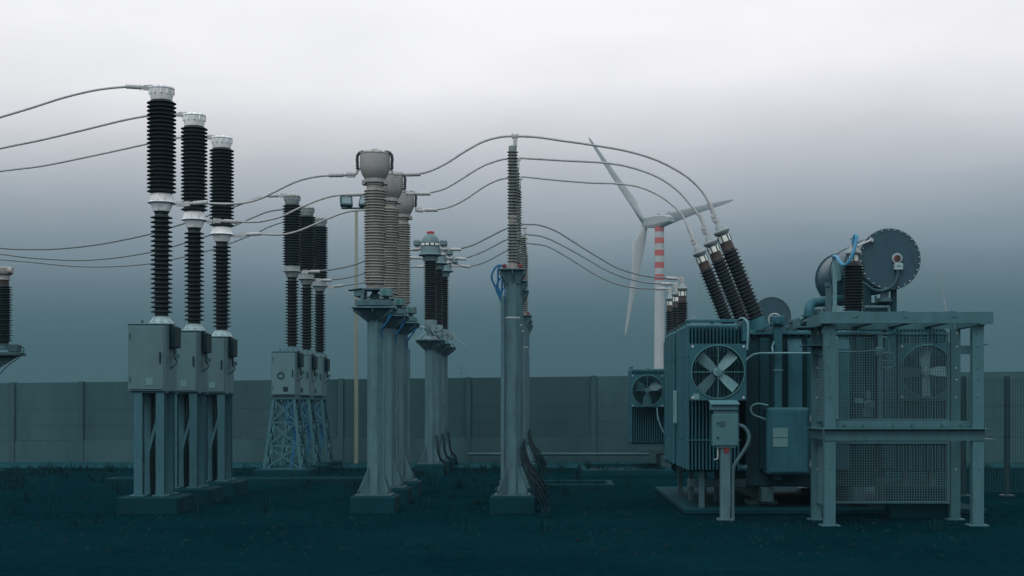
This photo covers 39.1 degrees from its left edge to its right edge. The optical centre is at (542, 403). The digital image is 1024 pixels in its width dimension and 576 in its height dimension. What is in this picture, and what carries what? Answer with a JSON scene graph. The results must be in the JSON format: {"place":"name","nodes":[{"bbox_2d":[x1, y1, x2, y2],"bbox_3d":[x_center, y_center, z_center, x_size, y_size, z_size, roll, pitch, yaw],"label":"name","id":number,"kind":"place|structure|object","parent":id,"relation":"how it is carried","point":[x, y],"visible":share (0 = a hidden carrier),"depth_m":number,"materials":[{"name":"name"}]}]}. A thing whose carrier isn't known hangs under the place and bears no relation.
{"place":"outdoors","nodes":[
{"label":"outdoors","id":0,"kind":"place"},
{"bbox_2d":[0,459,1019,533],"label":"grass","id":1,"kind":"structure","parent":0,"point":[19,478],"depth_m":32.94,"materials":[{"name":"green plant"}]},
{"bbox_2d":[0,436,1023,575],"bbox_3d":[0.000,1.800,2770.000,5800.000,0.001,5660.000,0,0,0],"label":"ground","id":2,"kind":"structure","parent":0,"point":[738,554],"depth_m":19.38,"materials":[{"name":"gravel"}]},
{"bbox_2d":[0,266,25,474],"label":"instrument transformer","id":3,"kind":"object","parent":2,"relation":"on","point":[13,352],"visible":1,"depth_m":36.37,"materials":[{"name":"grey paint"}]},
{"bbox_2d":[117,84,193,513],"bbox_3d":[-6.452,-1.731,24.030,1.009,7.161,1.080,0,0,0],"label":"circuit breaker","id":4,"kind":"object","parent":2,"relation":"on","point":[154,343],"visible":1,"depth_m":23.81,"materials":[{"name":"metal"}]},
{"bbox_2d":[0,84,152,117],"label":"overhead conductor","id":5,"kind":"object","parent":4,"relation":"attached to","point":[128,86],"visible":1,"depth_m":23.98,"materials":[{"name":"metal"}]},
{"bbox_2d":[181,172,354,206],"bbox_3d":[-4.579,-3.569,24.000,2.902,0.576,0.074,0,0,0],"label":"overhead conductor","id":6,"kind":"object","parent":4,"relation":"attached to","point":[194,203],"visible":1,"depth_m":23.98,"materials":[{"name":"metal"}]},
{"bbox_2d":[155,112,222,503],"bbox_3d":[-6.452,-1.731,26.280,1.009,7.161,1.080,0,0,0],"label":"circuit breaker","id":7,"kind":"object","parent":2,"relation":"on","point":[193,351],"visible":0.95,"depth_m":26.09,"materials":[{"name":"metal"}]},
{"bbox_2d":[0,112,181,149],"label":"overhead conductor","id":8,"kind":"object","parent":7,"relation":"attached to","point":[73,132],"visible":0.7,"depth_m":26.23,"materials":[{"name":"metal"}]},
{"bbox_2d":[213,192,365,223],"bbox_3d":[-4.560,-3.571,26.250,2.905,0.585,0.074,0,0,0],"label":"overhead conductor","id":9,"kind":"object","parent":7,"relation":"attached to","point":[231,221],"visible":0.95,"depth_m":26.23,"materials":[{"name":"metal"}]},
{"bbox_2d":[188,135,247,495],"bbox_3d":[-6.452,-1.731,28.530,1.009,7.161,1.080,0,0,0],"label":"circuit breaker","id":10,"kind":"object","parent":2,"relation":"on","point":[222,363],"visible":0.91,"depth_m":28.35,"materials":[{"name":"ceramic"}]},
{"bbox_2d":[0,135,214,171],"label":"overhead conductor","id":11,"kind":"object","parent":10,"relation":"attached to","point":[126,148],"visible":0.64,"depth_m":28.48,"materials":[{"name":"metal"}]},
{"bbox_2d":[238,209,364,236],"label":"overhead conductor","id":12,"kind":"object","parent":10,"relation":"attached to","point":[244,234],"visible":0.85,"depth_m":28.48,"materials":[{"name":"metal"}]},
{"bbox_2d":[105,477,363,483],"bbox_3d":[-6.850,1.760,32.600,5.900,0.180,0.800,0,0,0],"label":"cable trench","id":13,"kind":"object","parent":2,"relation":"on","point":[281,480],"visible":0.3,"depth_m":32.20,"materials":[{"name":"concrete"}]},
{"bbox_2d":[253,194,317,475],"bbox_3d":[-6.521,-1.731,36.530,1.400,7.161,1.400,0,0,0],"label":"circuit breaker","id":14,"kind":"object","parent":2,"relation":"on","point":[287,365],"visible":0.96,"depth_m":36.31,"materials":[{"name":"grey paint"}]},
{"bbox_2d":[0,193,286,249],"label":"overhead conductor","id":15,"kind":"object","parent":14,"relation":"attached to","point":[273,195],"visible":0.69,"depth_m":36.48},
{"bbox_2d":[302,247,418,273],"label":"overhead conductor","id":16,"kind":"object","parent":14,"relation":"attached to","point":[314,271],"visible":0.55,"depth_m":36.48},
{"bbox_2d":[274,206,330,471],"bbox_3d":[-6.521,-1.731,38.780,1.400,7.161,1.400,0,0,0],"label":"circuit breaker","id":17,"kind":"object","parent":2,"relation":"on","point":[310,374],"visible":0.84,"depth_m":38.60,"materials":[{"name":"metal"}]},
{"bbox_2d":[0,209,283,260],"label":"overhead conductor","id":18,"kind":"object","parent":17,"relation":"attached to","point":[126,255],"visible":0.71,"depth_m":38.73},
{"bbox_2d":[315,256,422,281],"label":"overhead conductor","id":19,"kind":"object","parent":17,"relation":"attached to","point":[411,257],"visible":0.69,"depth_m":38.73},
{"bbox_2d":[293,217,341,465],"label":"circuit breaker","id":20,"kind":"object","parent":2,"relation":"on","point":[322,370],"visible":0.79,"depth_m":40.85,"materials":[{"name":"metal"}]},
{"bbox_2d":[0,216,316,266],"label":"overhead conductor","id":21,"kind":"object","parent":20,"relation":"attached to","point":[133,264],"visible":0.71,"depth_m":40.98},
{"bbox_2d":[328,265,424,287],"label":"overhead conductor","id":22,"kind":"object","parent":20,"relation":"attached to","point":[342,285],"visible":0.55,"depth_m":40.98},
{"bbox_2d":[346,149,402,512],"bbox_3d":[-2.800,-1.196,24.000,0.952,6.092,0.750,0,0,0],"label":"current transformer","id":23,"kind":"object","parent":2,"relation":"on","point":[374,495],"visible":1,"depth_m":23.88,"materials":[{"name":"grey paint"}]},
{"bbox_2d":[394,135,511,177],"bbox_3d":[-1.493,-4.127,24.000,1.976,0.706,0.074,0,0,0],"label":"overhead conductor","id":24,"kind":"object","parent":23,"relation":"attached to","point":[408,174],"visible":1,"depth_m":23.98,"materials":[{"name":"metal"}]},
{"bbox_2d":[363,171,414,503],"bbox_3d":[-2.800,-1.196,26.250,0.952,6.092,0.750,0,0,0],"label":"current transformer","id":25,"kind":"object","parent":2,"relation":"on","point":[394,189],"visible":0.64,"depth_m":26.13,"materials":[{"name":"metal"}]},
{"bbox_2d":[406,158,508,195],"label":"overhead conductor","id":26,"kind":"object","parent":25,"relation":"attached to","point":[444,188],"visible":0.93,"depth_m":26.23,"materials":[{"name":"metal"}]},
{"bbox_2d":[393,191,424,495],"bbox_3d":[-2.800,-1.196,28.500,0.952,6.092,0.750,0,0,0],"label":"current transformer","id":27,"kind":"object","parent":2,"relation":"on","point":[406,206],"visible":0.56,"depth_m":28.38,"materials":[{"name":"metal"}]},
{"bbox_2d":[415,176,523,211],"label":"overhead conductor","id":28,"kind":"object","parent":27,"relation":"attached to","point":[437,209],"visible":0.87,"depth_m":28.48,"materials":[{"name":"metal"}]},
{"bbox_2d":[413,231,447,474],"bbox_3d":[-2.842,-1.261,36.500,0.882,6.222,0.750,0,0,0],"label":"voltage transformer","id":29,"kind":"object","parent":2,"relation":"on","point":[430,245],"visible":1,"depth_m":36.37,"materials":[{"name":"grey paint"}]},
{"bbox_2d":[421,243,439,245],"bbox_3d":[-2.850,-4.027,36.500,0.498,0.057,0.498,0,0,0],"label":"sight window","id":30,"kind":"structure","parent":29,"relation":"in","point":[421,243],"depth_m":36.30,"materials":[{"name":"glass"}]},
{"bbox_2d":[444,224,522,250],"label":"overhead conductor","id":31,"kind":"object","parent":29,"relation":"attached to","point":[453,249],"visible":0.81,"depth_m":36.48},
{"bbox_2d":[421,247,453,470],"bbox_3d":[-2.842,-1.261,38.750,0.882,6.222,0.750,0,0,0],"label":"voltage transformer","id":32,"kind":"object","parent":2,"relation":"on","point":[441,263],"visible":0.5,"depth_m":38.62,"materials":[{"name":"grey paint"}]},
{"bbox_2d":[450,238,508,260],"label":"overhead conductor","id":33,"kind":"object","parent":32,"relation":"attached to","point":[459,258],"visible":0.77,"depth_m":38.73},
{"bbox_2d":[409,331,470,349],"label":"wind turbine","id":34,"kind":"object","parent":2,"relation":"on","point":[455,337],"visible":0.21,"depth_m":2509.14,"materials":[{"name":"metal"}]},
{"bbox_2d":[442,256,457,465],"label":"voltage transformer","id":35,"kind":"object","parent":2,"relation":"on","point":[447,270],"visible":0.49,"depth_m":40.87,"materials":[{"name":"grey paint"}]},
{"bbox_2d":[455,250,508,267],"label":"overhead conductor","id":36,"kind":"object","parent":35,"relation":"attached to","point":[465,266],"visible":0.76,"depth_m":40.98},
{"bbox_2d":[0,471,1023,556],"bbox_3d":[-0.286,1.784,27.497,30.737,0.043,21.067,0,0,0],"label":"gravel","id":37,"kind":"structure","parent":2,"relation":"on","point":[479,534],"depth_m":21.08,"materials":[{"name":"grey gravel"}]},
{"bbox_2d":[489,133,549,512],"bbox_3d":[-0.374,-1.324,24.000,1.012,6.348,0.750,0,0,0],"label":"post insulator","id":38,"kind":"object","parent":2,"relation":"on","point":[512,495],"visible":1,"depth_m":23.89,"materials":[{"name":"metal"}]},
{"bbox_2d":[518,135,719,225],"bbox_3d":[1.234,-3.706,24.000,3.483,1.547,0.074,0,0,0],"label":"overhead conductor","id":39,"kind":"object","parent":38,"relation":"attached to","point":[711,209],"visible":1,"depth_m":23.98,"materials":[{"name":"metal"}]},
{"bbox_2d":[494,157,548,501],"bbox_3d":[-0.374,-1.324,26.250,1.012,6.348,0.750,0,0,0],"label":"post insulator","id":40,"kind":"object","parent":2,"relation":"on","point":[523,285],"visible":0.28,"depth_m":26.18,"materials":[{"name":"grey metal"}]},
{"bbox_2d":[520,157,709,236],"bbox_3d":[1.284,-3.720,25.926,3.468,1.554,0.073,0,0,11],"label":"overhead conductor","id":41,"kind":"object","parent":40,"relation":"attached to","point":[702,220],"visible":1,"depth_m":25.83,"materials":[{"name":"metal"}]},
{"bbox_2d":[498,176,548,493],"bbox_3d":[-0.374,-1.324,28.500,1.012,6.348,0.750,0,0,0],"label":"post insulator","id":42,"kind":"object","parent":2,"relation":"on","point":[525,294],"visible":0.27,"depth_m":28.45,"materials":[{"name":"grey metal"}]},
{"bbox_2d":[524,176,698,247],"bbox_3d":[1.298,-3.727,27.896,3.553,1.570,0.075,0,0,21],"label":"overhead conductor","id":43,"kind":"object","parent":42,"relation":"attached to","point":[689,229],"visible":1,"depth_m":27.73,"materials":[{"name":"metal"}]},
{"bbox_2d":[521,226,547,474],"bbox_3d":[-0.374,-1.324,36.500,1.012,6.348,0.750,0,0,0],"label":"post insulator","id":44,"kind":"object","parent":2,"relation":"on","point":[527,318],"visible":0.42,"depth_m":36.41,"materials":[{"name":"grey metal"}]},
{"bbox_2d":[523,223,683,280],"bbox_3d":[1.535,-3.841,36.500,4.072,1.458,0.082,0,0,0],"label":"overhead conductor","id":45,"kind":"object","parent":44,"relation":"attached to","point":[672,278],"visible":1,"depth_m":36.48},
{"bbox_2d":[526,236,547,469],"bbox_3d":[-0.374,-1.324,38.750,1.012,6.348,0.750,0,0,0],"label":"post insulator","id":46,"kind":"object","parent":2,"relation":"on","point":[529,326],"visible":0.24,"depth_m":38.69,"materials":[{"name":"grey metal"}]},
{"bbox_2d":[526,233,677,285],"bbox_3d":[1.552,-3.857,38.424,4.110,1.456,0.082,0,0,9],"label":"overhead conductor","id":47,"kind":"object","parent":46,"relation":"attached to","point":[666,283],"visible":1,"depth_m":38.39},
{"bbox_2d":[527,246,546,464],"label":"post insulator","id":48,"kind":"object","parent":2,"relation":"on","point":[535,447],"visible":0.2,"depth_m":40.95,"materials":[{"name":"grey metal"}]},
{"bbox_2d":[527,243,672,289],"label":"overhead conductor","id":49,"kind":"object","parent":48,"relation":"attached to","point":[661,288],"visible":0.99,"depth_m":40.30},
{"bbox_2d":[538,480,614,490],"bbox_3d":[0.500,1.760,30.700,2.000,0.180,1.800,0,0,0],"label":"cable trench","id":50,"kind":"object","parent":2,"relation":"on","point":[606,485],"visible":0.43,"depth_m":29.80,"materials":[{"name":"concrete"}]},
{"bbox_2d":[579,464,673,474],"bbox_3d":[2.150,1.760,38.250,2.300,0.180,3.900,0,0,0],"label":"cable trench","id":51,"kind":"object","parent":2,"relation":"on","point":[584,470],"visible":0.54,"depth_m":36.30,"materials":[{"name":"concrete"}]},
{"bbox_2d":[588,137,732,368],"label":"wind turbine","id":52,"kind":"object","parent":2,"relation":"on","point":[658,222],"visible":0.97,"depth_m":542.68,"materials":[{"name":"metal"}]},
{"bbox_2d":[665,282,700,326],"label":"wind turbine","id":53,"kind":"object","parent":2,"relation":"on","point":[694,308],"visible":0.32,"depth_m":2303.37,"materials":[{"name":"metal"}]},
{"bbox_2d":[708,400,750,520],"bbox_3d":[2.902,0.913,22.295,0.641,1.941,0.330,0,0,0],"label":"control cabinet","id":54,"kind":"object","parent":2,"relation":"on","point":[725,424],"visible":1,"depth_m":22.23,"materials":[{"name":"metal"}]},
{"bbox_2d":[655,486,987,514],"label":"concrete slab","id":55,"kind":"structure","parent":2,"relation":"on","point":[792,501],"depth_m":24.05,"materials":[{"name":"grey concrete"}]},
{"bbox_2d":[664,215,947,507],"bbox_3d":[4.489,-0.732,25.610,4.420,4.864,5.379,0,0,0],"label":"power transformer","id":56,"kind":"object","parent":55,"relation":"on","point":[762,376],"visible":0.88,"depth_m":23.80,"materials":[{"name":"teal paint"}]},
{"bbox_2d":[793,258,995,525],"bbox_3d":[5.307,-0.227,21.798,2.837,4.073,1.404,0,0,0],"label":"enclosure","id":57,"kind":"object","parent":2,"relation":"on","point":[951,430],"visible":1,"depth_m":22.27,"materials":[{"name":"metal"}]},
{"bbox_2d":[842,237,864,311],"bbox_3d":[4.692,-1.947,21.750,0.332,1.148,0.332,0,0,0],"label":"neutral bushing","id":58,"kind":"object","parent":57,"relation":"on","point":[853,283],"visible":0.98,"depth_m":21.64,"materials":[{"name":"black ceramic"}]},
{"bbox_2d":[832,233,857,266],"bbox_3d":[4.525,-2.310,21.867,0.230,0.507,0.756,0,0,-20],"label":"looped cable","id":59,"kind":"object","parent":58,"relation":"attached to","point":[854,240],"visible":1,"depth_m":21.56,"materials":[{"name":"blue plastic"}]},
{"bbox_2d":[885,486,947,518],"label":"concrete block","id":60,"kind":"structure","parent":2,"relation":"on","point":[913,511],"depth_m":22.55,"materials":[{"name":"grey concrete"}]},
{"bbox_2d":[939,270,947,331],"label":"wind turbine","id":61,"kind":"object","parent":2,"relation":"on","point":[943,293],"visible":0.13,"depth_m":635.24,"materials":[{"name":"metal"}]},
{"bbox_2d":[960,376,1023,496],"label":"fence","id":62,"kind":"object","parent":2,"relation":"on","point":[1006,436],"visible":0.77,"depth_m":28.00,"materials":[{"name":"metal"}]},
{"bbox_2d":[0,371,1023,461],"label":"perimeter wall","id":63,"kind":"structure","parent":0,"point":[81,421],"depth_m":43.52,"materials":[{"name":"concrete"}]},
{"bbox_2d":[0,462,1023,468],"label":"path","id":64,"kind":"structure","parent":0,"point":[347,465],"depth_m":41.47,"materials":[{"name":"concrete"}]},
{"bbox_2d":[340,196,365,462],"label":"floodlight pole","id":65,"kind":"object","parent":64,"relation":"on","point":[346,202],"visible":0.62,"depth_m":42.25,"materials":[{"name":"metal"}]},
{"bbox_2d":[467,453,648,462],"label":"pipe rail","id":66,"kind":"object","parent":64,"relation":"on","point":[568,454],"visible":0.66,"depth_m":42.86,"materials":[{"name":"metal"}]},
{"bbox_2d":[628,277,790,468],"bbox_3d":[4.595,-0.735,39.055,4.431,4.970,5.490,0,0,0],"label":"power transformer","id":67,"kind":"object","parent":64,"relation":"on","point":[646,406],"visible":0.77,"depth_m":39.25,"materials":[{"name":"teal paint"}]},
{"bbox_2d":[0,0,1023,382],"label":"sky","id":68,"kind":"structure","parent":0,"point":[823,123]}
]}

